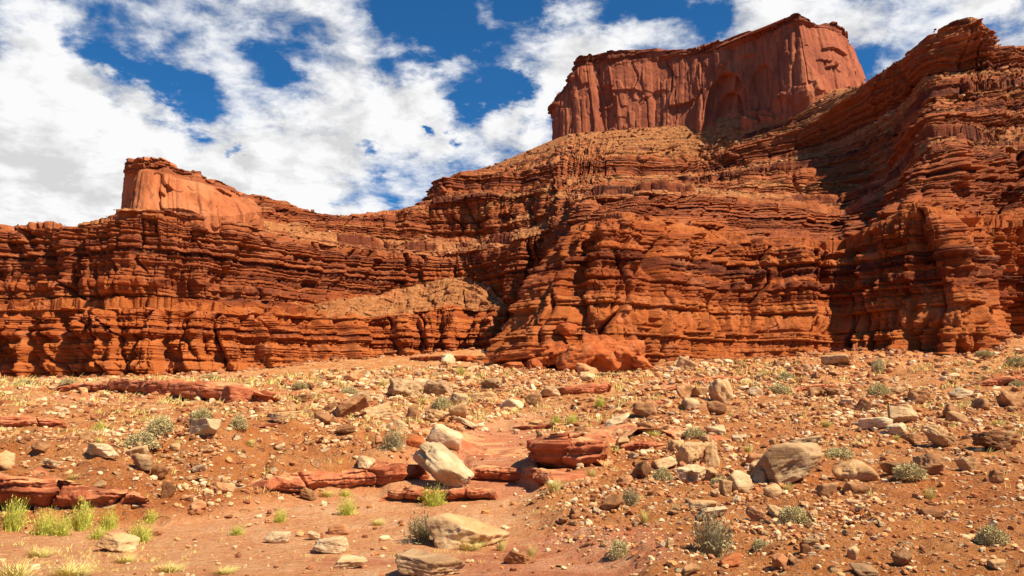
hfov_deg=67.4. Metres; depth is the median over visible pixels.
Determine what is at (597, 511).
rock
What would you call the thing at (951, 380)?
rock
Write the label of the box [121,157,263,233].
butte
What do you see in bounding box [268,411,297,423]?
boulder
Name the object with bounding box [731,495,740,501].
rock
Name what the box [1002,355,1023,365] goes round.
sagebrush
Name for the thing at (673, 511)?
rock
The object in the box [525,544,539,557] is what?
grass tuft
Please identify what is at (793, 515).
sagebrush
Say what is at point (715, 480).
sagebrush
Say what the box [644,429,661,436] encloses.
grass tuft
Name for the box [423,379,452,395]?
boulder
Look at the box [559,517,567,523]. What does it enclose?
rock
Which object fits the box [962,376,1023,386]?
rock ledge
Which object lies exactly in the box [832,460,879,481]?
boulder
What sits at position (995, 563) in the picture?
rock
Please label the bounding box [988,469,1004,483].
rock
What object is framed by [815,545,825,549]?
rock
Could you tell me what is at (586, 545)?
rock
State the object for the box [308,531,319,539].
rock
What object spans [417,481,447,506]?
green bush
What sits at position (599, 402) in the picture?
green bush
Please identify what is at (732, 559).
boulder
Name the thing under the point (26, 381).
sagebrush
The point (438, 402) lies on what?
sagebrush
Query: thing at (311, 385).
rock
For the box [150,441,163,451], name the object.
rock
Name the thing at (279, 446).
rock
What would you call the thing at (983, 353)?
sagebrush
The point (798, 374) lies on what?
rock
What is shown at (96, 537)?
green bush
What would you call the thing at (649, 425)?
boulder
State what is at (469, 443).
rock ledge
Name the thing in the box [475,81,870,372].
cliff
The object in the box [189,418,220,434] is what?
boulder
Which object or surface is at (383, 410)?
boulder
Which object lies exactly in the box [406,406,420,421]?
rock
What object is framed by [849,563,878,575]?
boulder
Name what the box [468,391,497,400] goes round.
boulder
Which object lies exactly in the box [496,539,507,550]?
grass tuft
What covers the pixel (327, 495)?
grass tuft
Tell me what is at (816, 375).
rock
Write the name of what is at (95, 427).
green bush
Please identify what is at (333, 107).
sky
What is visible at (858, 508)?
rock
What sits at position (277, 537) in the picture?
boulder
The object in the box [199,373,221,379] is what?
sagebrush
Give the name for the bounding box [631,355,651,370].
boulder
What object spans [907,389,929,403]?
boulder
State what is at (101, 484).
rock
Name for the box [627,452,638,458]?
rock
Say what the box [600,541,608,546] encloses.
rock
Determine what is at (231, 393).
boulder
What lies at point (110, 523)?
green bush
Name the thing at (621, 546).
sagebrush
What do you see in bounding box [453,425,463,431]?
rock
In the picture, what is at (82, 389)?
rock
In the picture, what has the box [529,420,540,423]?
rock
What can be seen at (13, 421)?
rock ledge
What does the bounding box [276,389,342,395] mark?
rock ledge
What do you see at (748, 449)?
grass tuft
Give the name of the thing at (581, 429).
boulder
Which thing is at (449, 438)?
boulder
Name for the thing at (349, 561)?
boulder
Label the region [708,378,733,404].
boulder
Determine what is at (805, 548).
rock
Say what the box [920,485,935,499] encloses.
grass tuft
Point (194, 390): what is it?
boulder
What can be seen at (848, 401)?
rock
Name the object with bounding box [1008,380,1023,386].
sagebrush
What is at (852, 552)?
rock
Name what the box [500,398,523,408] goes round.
boulder
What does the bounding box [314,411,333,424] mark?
rock
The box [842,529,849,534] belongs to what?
rock
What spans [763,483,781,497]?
rock
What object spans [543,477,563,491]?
grass tuft
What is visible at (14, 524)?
green bush
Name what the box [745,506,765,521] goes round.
rock
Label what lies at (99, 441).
grass tuft
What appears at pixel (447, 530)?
boulder
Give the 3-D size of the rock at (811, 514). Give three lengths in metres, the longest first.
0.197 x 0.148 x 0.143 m
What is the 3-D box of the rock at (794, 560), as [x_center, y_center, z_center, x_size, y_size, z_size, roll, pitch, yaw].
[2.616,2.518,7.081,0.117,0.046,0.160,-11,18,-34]
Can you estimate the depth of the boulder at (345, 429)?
19.34 m
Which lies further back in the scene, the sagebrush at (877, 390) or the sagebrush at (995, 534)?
the sagebrush at (877, 390)
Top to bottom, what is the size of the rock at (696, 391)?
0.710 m
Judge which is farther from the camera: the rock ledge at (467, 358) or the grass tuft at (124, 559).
the rock ledge at (467, 358)
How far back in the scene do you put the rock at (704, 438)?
20.45 m
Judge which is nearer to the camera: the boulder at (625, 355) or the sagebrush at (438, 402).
the sagebrush at (438, 402)
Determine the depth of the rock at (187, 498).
12.53 m
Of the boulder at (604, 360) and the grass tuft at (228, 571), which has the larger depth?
the boulder at (604, 360)
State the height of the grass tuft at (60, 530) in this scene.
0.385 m
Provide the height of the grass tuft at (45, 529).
0.427 m
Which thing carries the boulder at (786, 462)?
on the ground at (171, 527)
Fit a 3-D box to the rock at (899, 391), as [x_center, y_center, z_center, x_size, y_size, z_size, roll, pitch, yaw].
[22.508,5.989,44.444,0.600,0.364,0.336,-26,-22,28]
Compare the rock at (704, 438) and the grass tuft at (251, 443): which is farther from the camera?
the rock at (704, 438)
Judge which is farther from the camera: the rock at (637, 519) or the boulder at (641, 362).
the boulder at (641, 362)
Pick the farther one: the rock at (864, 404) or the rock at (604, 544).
the rock at (864, 404)
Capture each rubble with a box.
[1,332,1023,378]
[37,19,1023,317]
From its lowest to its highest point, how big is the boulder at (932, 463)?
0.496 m
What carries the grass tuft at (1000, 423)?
on the ground at (171, 527)
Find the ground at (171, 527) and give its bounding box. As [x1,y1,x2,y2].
[0,336,1023,575]
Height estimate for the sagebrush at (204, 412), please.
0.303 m
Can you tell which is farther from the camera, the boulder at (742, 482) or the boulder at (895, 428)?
the boulder at (895, 428)
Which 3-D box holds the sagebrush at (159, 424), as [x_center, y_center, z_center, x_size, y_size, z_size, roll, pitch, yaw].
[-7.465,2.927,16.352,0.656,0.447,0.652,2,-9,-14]
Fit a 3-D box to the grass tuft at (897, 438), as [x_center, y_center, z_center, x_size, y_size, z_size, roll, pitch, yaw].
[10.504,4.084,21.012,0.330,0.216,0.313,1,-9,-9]
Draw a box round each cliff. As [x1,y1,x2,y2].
[0,194,326,377]
[300,132,586,360]
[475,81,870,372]
[834,17,1023,355]
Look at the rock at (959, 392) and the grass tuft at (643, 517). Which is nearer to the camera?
the grass tuft at (643, 517)
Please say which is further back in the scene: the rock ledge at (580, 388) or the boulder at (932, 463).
the rock ledge at (580, 388)
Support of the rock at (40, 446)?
on the ground at (171, 527)
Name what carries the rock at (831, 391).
on the ground at (171, 527)
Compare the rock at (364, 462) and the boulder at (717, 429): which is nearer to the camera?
the rock at (364, 462)
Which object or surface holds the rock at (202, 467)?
on the ground at (171, 527)
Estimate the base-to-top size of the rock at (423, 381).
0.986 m
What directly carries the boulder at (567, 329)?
on the cliff at (680, 267)
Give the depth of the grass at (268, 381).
39.16 m
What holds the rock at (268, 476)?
on the ground at (171, 527)
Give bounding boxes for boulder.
[86,443,118,456]
[95,532,139,552]
[126,445,148,454]
[155,379,185,395]
[187,381,211,400]
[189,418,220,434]
[220,385,253,402]
[253,390,275,401]
[264,531,290,542]
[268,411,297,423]
[312,536,348,553]
[328,524,348,534]
[330,394,368,416]
[333,554,367,568]
[334,425,355,433]
[351,390,370,401]
[363,402,392,417]
[388,377,422,396]
[395,548,465,575]
[406,435,425,447]
[413,441,473,486]
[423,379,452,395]
[425,513,509,549]
[427,424,462,450]
[449,392,467,405]
[453,417,477,428]
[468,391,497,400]
[480,377,502,388]
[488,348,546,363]
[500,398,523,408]
[502,362,523,367]
[503,550,534,563]
[526,358,542,368]
[527,341,568,367]
[554,341,595,371]
[556,323,578,336]
[574,426,591,432]
[582,333,627,372]
[601,494,622,509]
[605,412,629,426]
[614,340,645,371]
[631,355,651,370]
[632,403,656,417]
[635,422,656,428]
[651,456,676,469]
[676,356,696,370]
[676,442,708,464]
[676,464,705,484]
[688,500,716,510]
[697,506,727,519]
[703,424,725,434]
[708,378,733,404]
[719,552,741,566]
[727,470,752,492]
[745,453,762,462]
[749,442,821,484]
[789,435,824,444]
[821,354,850,364]
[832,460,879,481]
[841,481,872,494]
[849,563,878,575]
[857,417,892,428]
[879,461,904,473]
[885,423,907,434]
[887,405,918,422]
[901,434,924,443]
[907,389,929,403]
[912,452,944,474]
[919,509,944,519]
[922,424,957,446]
[954,457,977,472]
[970,431,1018,451]
[995,392,1023,408]
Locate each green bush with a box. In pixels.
[0,495,30,531]
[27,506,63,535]
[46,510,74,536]
[66,495,99,530]
[86,523,108,539]
[92,419,106,429]
[98,507,120,530]
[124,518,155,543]
[142,509,158,523]
[227,522,244,535]
[271,507,287,522]
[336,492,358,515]
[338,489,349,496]
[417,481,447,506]
[454,365,466,373]
[549,414,560,423]
[564,411,579,423]
[594,393,605,406]
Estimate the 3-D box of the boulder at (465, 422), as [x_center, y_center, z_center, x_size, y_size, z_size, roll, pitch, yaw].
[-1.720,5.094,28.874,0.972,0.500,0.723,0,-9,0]
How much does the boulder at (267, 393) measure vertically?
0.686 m
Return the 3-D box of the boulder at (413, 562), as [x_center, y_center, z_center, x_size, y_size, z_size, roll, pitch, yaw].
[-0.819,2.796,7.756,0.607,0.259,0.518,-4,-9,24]
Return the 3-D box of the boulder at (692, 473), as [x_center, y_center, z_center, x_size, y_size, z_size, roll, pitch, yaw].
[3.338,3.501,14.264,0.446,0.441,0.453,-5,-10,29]
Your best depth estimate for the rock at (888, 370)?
71.36 m
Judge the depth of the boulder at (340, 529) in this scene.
10.81 m
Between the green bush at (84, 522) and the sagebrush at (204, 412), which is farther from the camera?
the sagebrush at (204, 412)
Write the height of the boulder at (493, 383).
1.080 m
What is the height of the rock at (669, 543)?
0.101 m
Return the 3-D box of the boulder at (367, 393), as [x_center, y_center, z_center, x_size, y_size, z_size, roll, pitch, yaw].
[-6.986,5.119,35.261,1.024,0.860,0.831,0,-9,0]
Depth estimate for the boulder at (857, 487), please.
12.33 m
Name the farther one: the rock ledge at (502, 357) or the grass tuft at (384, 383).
the rock ledge at (502, 357)
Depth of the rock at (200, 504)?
12.08 m
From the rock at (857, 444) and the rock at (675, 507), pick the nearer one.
the rock at (675, 507)
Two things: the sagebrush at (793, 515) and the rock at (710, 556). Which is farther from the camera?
the sagebrush at (793, 515)
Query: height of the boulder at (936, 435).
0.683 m
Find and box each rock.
[0,450,14,469]
[31,442,51,451]
[43,459,60,468]
[54,406,70,414]
[78,387,87,392]
[78,432,95,440]
[92,480,106,487]
[131,454,152,470]
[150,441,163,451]
[150,463,168,479]
[160,480,175,498]
[170,443,180,450]
[179,448,189,457]
[181,495,193,500]
[185,475,193,480]
[189,500,206,510]
[192,463,206,471]
[198,445,212,452]
[215,482,235,492]
[265,474,272,478]
[274,442,284,450]
[294,394,312,401]
[299,487,317,500]
[308,382,314,387]
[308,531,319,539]
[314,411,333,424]
[323,404,332,410]
[344,373,358,381]
[357,455,375,468]
[375,435,384,443]
[380,400,393,408]
[393,419,405,431]
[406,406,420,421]
[414,378,428,386]
[425,409,448,422]
[440,354,454,364]
[448,382,458,387]
[448,403,467,417]
[449,415,458,422]
[452,363,470,367]
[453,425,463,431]
[524,393,542,405]
[526,379,534,384]
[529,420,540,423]
[536,431,543,437]
[540,386,560,396]
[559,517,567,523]
[568,521,577,525]
[571,508,581,517]
[576,363,597,374]
[579,371,594,380]
[579,542,590,548]
[592,507,601,514]
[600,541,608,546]
[616,435,629,444]
[618,475,632,484]
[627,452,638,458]
[631,460,651,478]
[632,517,640,522]
[665,540,673,547]
[667,439,683,451]
[668,510,679,513]
[673,505,679,510]
[676,384,691,397]
[681,397,699,409]
[682,562,700,575]
[689,546,697,551]
[691,387,708,396]
[700,435,708,441]
[702,439,719,468]
[703,467,718,480]
[706,401,726,414]
[707,554,714,558]
[710,488,718,496]
[714,473,724,478]
[719,479,732,495]
[730,434,746,440]
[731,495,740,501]
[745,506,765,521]
[747,386,762,395]
[749,460,758,471]
[752,469,767,482]
[761,530,768,535]
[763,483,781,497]
[764,519,779,524]
[767,504,781,517]
[769,438,775,444]
[772,360,785,366]
[772,553,789,567]
[789,554,802,564]
[794,372,803,376]
[797,411,805,416]
[800,544,811,553]
[802,537,818,546]
[804,401,811,405]
[806,509,817,519]
[808,387,822,396]
[810,372,820,377]
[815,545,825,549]
[816,482,838,497]
[821,378,826,383]
[825,387,838,395]
[828,372,837,376]
[840,399,852,403]
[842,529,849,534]
[847,545,858,559]
[853,399,872,411]
[854,442,861,447]
[855,505,862,510]
[877,519,885,526]
[884,367,892,372]
[892,547,912,565]
[895,387,904,393]
[942,404,959,416]
[945,411,967,421]
[948,379,956,383]
[948,387,973,397]
[966,450,973,455]
[971,397,989,409]
[986,558,1005,569]
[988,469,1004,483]
[1007,406,1015,411]
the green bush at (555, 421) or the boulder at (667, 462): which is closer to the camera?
the boulder at (667, 462)
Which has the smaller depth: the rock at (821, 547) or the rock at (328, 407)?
the rock at (821, 547)
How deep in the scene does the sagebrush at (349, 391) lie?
49.39 m
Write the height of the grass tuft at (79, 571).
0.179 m
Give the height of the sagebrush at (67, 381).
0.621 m
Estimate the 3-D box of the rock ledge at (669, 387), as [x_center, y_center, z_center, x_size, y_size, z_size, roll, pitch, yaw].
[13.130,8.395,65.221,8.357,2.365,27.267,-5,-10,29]
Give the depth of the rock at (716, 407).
30.65 m
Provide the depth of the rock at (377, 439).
16.13 m
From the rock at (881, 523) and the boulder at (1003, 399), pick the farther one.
the boulder at (1003, 399)
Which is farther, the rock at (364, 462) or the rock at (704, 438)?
the rock at (704, 438)
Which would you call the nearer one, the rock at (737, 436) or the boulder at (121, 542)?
the boulder at (121, 542)
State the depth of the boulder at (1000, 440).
18.13 m
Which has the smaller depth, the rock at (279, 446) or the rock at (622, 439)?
the rock at (279, 446)
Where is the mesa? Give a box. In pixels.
[548,13,865,139]
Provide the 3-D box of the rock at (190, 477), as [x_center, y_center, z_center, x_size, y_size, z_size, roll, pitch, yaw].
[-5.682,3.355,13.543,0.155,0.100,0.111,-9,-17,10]
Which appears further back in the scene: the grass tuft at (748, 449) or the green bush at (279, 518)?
the grass tuft at (748, 449)
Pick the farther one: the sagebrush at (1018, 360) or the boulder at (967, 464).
the sagebrush at (1018, 360)
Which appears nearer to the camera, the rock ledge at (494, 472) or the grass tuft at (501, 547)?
the grass tuft at (501, 547)
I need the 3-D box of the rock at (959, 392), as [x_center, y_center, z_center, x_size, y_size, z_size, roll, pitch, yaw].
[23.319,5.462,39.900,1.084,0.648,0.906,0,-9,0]
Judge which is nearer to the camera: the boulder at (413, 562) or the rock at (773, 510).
the boulder at (413, 562)
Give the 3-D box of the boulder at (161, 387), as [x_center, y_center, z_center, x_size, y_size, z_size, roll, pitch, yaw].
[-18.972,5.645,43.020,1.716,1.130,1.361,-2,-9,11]
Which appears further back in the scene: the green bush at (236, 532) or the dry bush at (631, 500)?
the dry bush at (631, 500)
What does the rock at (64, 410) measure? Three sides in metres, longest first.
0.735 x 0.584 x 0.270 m
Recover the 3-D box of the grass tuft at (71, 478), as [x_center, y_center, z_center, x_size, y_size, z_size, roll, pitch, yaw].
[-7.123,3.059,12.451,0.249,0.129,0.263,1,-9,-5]
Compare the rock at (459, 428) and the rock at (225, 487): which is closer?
the rock at (225, 487)
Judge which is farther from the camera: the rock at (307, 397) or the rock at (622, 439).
the rock at (307, 397)
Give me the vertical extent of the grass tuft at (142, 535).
0.343 m
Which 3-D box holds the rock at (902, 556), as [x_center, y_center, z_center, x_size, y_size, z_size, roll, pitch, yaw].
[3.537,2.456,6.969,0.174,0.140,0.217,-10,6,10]
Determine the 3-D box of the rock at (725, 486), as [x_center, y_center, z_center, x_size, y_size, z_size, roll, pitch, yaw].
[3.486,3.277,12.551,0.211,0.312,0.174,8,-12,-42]
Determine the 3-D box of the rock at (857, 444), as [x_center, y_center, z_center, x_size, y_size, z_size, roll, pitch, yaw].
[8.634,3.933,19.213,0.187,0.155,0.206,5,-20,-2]
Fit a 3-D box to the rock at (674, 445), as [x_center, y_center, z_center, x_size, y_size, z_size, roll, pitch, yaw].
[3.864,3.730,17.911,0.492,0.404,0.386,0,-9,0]
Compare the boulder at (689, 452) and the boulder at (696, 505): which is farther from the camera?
the boulder at (689, 452)
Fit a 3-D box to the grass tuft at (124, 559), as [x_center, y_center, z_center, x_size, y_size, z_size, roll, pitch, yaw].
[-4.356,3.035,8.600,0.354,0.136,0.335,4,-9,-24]
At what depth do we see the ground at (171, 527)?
12.46 m
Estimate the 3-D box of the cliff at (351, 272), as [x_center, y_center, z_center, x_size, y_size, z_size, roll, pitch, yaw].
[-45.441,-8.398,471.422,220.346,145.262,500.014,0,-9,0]
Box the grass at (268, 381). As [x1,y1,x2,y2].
[0,348,1023,575]
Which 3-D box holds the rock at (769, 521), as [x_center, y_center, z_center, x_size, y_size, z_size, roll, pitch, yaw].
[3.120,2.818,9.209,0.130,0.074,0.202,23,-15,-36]
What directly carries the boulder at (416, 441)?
on the ground at (171, 527)
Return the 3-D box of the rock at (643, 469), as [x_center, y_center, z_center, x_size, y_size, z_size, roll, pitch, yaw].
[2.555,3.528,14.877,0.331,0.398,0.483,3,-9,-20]
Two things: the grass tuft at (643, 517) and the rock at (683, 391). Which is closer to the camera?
the grass tuft at (643, 517)
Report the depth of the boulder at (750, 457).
16.07 m
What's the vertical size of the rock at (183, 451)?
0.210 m
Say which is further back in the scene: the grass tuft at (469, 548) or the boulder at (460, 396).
the boulder at (460, 396)
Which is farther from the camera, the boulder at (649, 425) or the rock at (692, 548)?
the boulder at (649, 425)
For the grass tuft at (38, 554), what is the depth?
8.85 m
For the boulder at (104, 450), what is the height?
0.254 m
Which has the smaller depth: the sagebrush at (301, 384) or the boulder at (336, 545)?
the boulder at (336, 545)
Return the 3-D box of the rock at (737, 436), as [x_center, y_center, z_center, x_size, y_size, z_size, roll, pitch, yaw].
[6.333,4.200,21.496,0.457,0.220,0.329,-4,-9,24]
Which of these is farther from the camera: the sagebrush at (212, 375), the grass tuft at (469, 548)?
the sagebrush at (212, 375)
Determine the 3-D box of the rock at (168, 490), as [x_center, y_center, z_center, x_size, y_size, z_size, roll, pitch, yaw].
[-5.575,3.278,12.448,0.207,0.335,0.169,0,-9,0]
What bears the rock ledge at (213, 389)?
on the ground at (171, 527)
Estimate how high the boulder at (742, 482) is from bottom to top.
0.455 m
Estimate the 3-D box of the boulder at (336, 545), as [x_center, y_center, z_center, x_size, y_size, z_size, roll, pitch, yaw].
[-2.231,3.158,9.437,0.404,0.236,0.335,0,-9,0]
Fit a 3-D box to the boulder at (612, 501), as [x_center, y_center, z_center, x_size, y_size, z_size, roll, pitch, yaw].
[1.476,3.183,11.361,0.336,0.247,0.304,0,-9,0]
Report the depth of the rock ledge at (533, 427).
29.36 m
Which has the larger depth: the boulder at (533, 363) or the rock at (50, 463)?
the boulder at (533, 363)
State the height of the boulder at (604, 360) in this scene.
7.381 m
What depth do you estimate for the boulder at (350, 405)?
26.50 m
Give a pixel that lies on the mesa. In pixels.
(785, 68)
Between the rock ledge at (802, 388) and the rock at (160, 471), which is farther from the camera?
the rock ledge at (802, 388)
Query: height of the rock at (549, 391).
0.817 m
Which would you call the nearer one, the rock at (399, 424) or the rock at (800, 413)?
the rock at (399, 424)
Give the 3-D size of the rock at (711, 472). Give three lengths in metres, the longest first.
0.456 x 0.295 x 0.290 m
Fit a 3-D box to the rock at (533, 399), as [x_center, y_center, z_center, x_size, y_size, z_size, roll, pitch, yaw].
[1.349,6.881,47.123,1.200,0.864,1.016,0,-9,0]
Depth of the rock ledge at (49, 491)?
11.45 m
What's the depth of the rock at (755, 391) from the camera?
46.27 m
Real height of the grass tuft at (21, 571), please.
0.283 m
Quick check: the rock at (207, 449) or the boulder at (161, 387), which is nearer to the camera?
the rock at (207, 449)
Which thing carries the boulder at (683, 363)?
on the ground at (171, 527)
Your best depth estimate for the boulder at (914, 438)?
20.50 m
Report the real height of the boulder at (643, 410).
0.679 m
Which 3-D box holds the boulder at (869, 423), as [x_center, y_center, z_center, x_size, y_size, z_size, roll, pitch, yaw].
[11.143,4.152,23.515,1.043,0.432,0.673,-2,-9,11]
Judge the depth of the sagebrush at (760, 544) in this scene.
7.86 m
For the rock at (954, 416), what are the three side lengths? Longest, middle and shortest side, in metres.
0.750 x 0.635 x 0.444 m
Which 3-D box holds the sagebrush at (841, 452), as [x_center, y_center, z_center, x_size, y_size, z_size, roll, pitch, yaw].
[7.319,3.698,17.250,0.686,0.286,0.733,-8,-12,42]
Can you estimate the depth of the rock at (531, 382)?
66.08 m
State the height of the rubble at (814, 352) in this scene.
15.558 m
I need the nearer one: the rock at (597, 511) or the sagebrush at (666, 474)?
the rock at (597, 511)
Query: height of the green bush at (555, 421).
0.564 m
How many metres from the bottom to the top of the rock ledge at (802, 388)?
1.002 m
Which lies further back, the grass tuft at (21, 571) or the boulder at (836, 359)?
the boulder at (836, 359)
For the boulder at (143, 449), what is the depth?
14.24 m
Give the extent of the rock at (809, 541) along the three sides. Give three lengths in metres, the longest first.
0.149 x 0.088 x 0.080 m
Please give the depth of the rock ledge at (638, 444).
18.25 m
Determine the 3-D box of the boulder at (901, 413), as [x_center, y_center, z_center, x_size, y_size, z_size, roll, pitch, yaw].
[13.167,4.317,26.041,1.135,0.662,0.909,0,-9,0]
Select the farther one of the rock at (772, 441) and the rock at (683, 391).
the rock at (683, 391)
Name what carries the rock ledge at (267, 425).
on the ground at (171, 527)
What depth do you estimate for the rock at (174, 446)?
15.26 m
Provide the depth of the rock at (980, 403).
31.60 m
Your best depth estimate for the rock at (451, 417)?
31.18 m
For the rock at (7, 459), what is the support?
on the ground at (171, 527)
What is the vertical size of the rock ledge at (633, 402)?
0.941 m
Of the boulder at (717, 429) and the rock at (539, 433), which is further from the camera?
the boulder at (717, 429)
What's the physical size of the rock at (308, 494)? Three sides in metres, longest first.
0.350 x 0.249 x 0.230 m
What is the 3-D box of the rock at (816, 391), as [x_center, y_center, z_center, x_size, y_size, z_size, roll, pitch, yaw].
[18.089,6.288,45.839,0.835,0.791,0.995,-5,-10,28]
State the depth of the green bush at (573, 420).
28.65 m
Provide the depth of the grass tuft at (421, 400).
41.17 m
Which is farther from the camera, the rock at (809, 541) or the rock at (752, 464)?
the rock at (752, 464)
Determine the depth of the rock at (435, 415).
31.13 m
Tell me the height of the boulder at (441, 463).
0.920 m
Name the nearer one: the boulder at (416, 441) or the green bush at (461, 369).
the boulder at (416, 441)
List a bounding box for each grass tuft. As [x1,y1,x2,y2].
[0,555,48,575]
[21,544,60,557]
[35,558,102,575]
[65,473,81,479]
[94,438,104,443]
[111,552,135,563]
[149,560,191,572]
[211,565,240,574]
[244,439,254,445]
[318,490,333,497]
[369,517,387,525]
[376,380,389,386]
[411,396,431,403]
[455,539,486,550]
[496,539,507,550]
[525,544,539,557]
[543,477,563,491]
[587,468,596,476]
[639,508,650,523]
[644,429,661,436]
[740,444,754,452]
[782,482,792,491]
[819,421,832,427]
[892,435,900,440]
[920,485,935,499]
[989,419,1006,426]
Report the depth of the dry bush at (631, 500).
11.61 m
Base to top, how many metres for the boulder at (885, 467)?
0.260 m
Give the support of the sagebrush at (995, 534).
on the ground at (171, 527)
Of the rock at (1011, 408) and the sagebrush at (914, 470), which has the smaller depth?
the sagebrush at (914, 470)
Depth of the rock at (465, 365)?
109.33 m
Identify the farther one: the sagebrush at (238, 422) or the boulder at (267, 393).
the boulder at (267, 393)
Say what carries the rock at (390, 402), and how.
on the ground at (171, 527)
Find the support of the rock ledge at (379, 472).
on the ground at (171, 527)
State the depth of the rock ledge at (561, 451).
15.51 m
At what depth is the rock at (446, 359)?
122.38 m
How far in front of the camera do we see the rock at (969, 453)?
17.46 m
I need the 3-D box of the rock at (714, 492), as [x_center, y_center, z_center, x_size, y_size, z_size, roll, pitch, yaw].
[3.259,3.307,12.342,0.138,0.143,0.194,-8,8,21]
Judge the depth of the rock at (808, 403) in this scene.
36.89 m
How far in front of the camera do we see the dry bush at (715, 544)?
7.89 m
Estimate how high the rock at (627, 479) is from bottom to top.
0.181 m
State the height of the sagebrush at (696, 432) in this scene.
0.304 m
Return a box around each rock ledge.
[0,413,66,428]
[0,468,152,509]
[52,378,289,402]
[251,455,429,493]
[257,417,279,428]
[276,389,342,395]
[378,486,498,501]
[407,423,732,465]
[410,355,481,361]
[470,459,611,484]
[509,422,595,430]
[517,433,613,468]
[556,382,611,395]
[604,400,673,408]
[610,376,743,393]
[619,438,667,450]
[793,384,835,391]
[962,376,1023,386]
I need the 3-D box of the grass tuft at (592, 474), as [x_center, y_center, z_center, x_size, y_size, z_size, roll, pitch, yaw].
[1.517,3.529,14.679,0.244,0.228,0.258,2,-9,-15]
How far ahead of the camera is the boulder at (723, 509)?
10.14 m
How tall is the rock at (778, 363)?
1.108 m
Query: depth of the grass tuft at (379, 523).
11.64 m
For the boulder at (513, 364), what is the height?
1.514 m
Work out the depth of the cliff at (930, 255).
167.71 m
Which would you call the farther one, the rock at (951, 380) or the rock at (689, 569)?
the rock at (951, 380)
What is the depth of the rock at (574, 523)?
10.43 m
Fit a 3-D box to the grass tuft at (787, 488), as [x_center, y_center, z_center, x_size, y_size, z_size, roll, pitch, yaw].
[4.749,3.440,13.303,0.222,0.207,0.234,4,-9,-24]
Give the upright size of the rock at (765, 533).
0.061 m
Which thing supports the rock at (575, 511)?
on the ground at (171, 527)
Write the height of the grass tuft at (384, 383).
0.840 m
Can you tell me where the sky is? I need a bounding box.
[0,0,1023,226]
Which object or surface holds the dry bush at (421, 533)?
on the ground at (171, 527)
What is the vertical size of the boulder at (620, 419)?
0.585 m
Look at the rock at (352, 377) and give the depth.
69.60 m
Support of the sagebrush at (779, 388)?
on the ground at (171, 527)
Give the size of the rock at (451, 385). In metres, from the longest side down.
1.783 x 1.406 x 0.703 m
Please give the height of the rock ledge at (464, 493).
0.469 m
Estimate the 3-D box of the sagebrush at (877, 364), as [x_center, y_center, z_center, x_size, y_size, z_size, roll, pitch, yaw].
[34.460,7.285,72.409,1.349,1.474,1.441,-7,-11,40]
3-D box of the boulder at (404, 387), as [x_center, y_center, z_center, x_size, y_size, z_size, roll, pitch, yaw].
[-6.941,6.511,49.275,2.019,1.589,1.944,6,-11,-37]
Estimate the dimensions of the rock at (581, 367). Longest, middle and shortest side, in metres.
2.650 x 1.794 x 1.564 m
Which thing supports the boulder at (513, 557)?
on the ground at (171, 527)
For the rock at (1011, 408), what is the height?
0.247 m
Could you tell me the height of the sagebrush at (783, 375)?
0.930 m
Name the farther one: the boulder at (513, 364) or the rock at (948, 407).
the boulder at (513, 364)
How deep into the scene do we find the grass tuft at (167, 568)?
7.96 m
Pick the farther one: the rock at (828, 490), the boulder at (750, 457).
the boulder at (750, 457)
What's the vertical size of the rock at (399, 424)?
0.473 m
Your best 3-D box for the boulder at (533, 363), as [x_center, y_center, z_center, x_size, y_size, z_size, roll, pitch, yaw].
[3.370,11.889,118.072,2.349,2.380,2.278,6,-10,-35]
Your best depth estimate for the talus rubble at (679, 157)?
334.44 m
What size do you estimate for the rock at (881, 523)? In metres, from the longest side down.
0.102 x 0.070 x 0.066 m
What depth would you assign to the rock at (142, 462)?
13.49 m
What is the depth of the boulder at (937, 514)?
9.49 m
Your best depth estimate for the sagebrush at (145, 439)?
14.94 m
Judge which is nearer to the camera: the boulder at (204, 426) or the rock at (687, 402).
the boulder at (204, 426)
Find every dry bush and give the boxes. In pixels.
[377,425,406,450]
[404,509,433,543]
[619,485,640,506]
[686,504,735,557]
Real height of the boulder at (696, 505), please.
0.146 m
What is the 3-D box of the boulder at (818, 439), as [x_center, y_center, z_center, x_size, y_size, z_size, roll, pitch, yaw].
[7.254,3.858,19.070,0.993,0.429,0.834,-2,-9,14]
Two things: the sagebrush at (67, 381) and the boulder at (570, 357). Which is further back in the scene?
the boulder at (570, 357)
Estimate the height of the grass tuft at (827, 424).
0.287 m
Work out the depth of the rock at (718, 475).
14.60 m
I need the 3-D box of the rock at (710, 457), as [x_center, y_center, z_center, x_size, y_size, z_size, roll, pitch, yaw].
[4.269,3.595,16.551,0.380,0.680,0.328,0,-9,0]
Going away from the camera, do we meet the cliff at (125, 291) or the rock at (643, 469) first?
the rock at (643, 469)
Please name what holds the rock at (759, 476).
on the ground at (171, 527)
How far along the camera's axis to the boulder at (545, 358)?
123.13 m
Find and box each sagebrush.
[15,379,35,384]
[58,378,77,384]
[117,429,161,448]
[144,415,175,435]
[188,407,212,420]
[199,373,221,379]
[229,413,248,429]
[291,381,307,387]
[340,386,359,394]
[430,396,450,409]
[608,539,629,559]
[651,466,673,480]
[681,427,707,436]
[708,475,725,485]
[750,538,768,549]
[764,383,792,394]
[776,371,794,380]
[777,505,813,524]
[824,447,854,458]
[866,381,893,395]
[870,359,884,372]
[891,461,928,479]
[973,350,994,356]
[974,523,1010,545]
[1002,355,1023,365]
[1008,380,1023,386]
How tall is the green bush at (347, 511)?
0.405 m
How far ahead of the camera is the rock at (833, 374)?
69.90 m

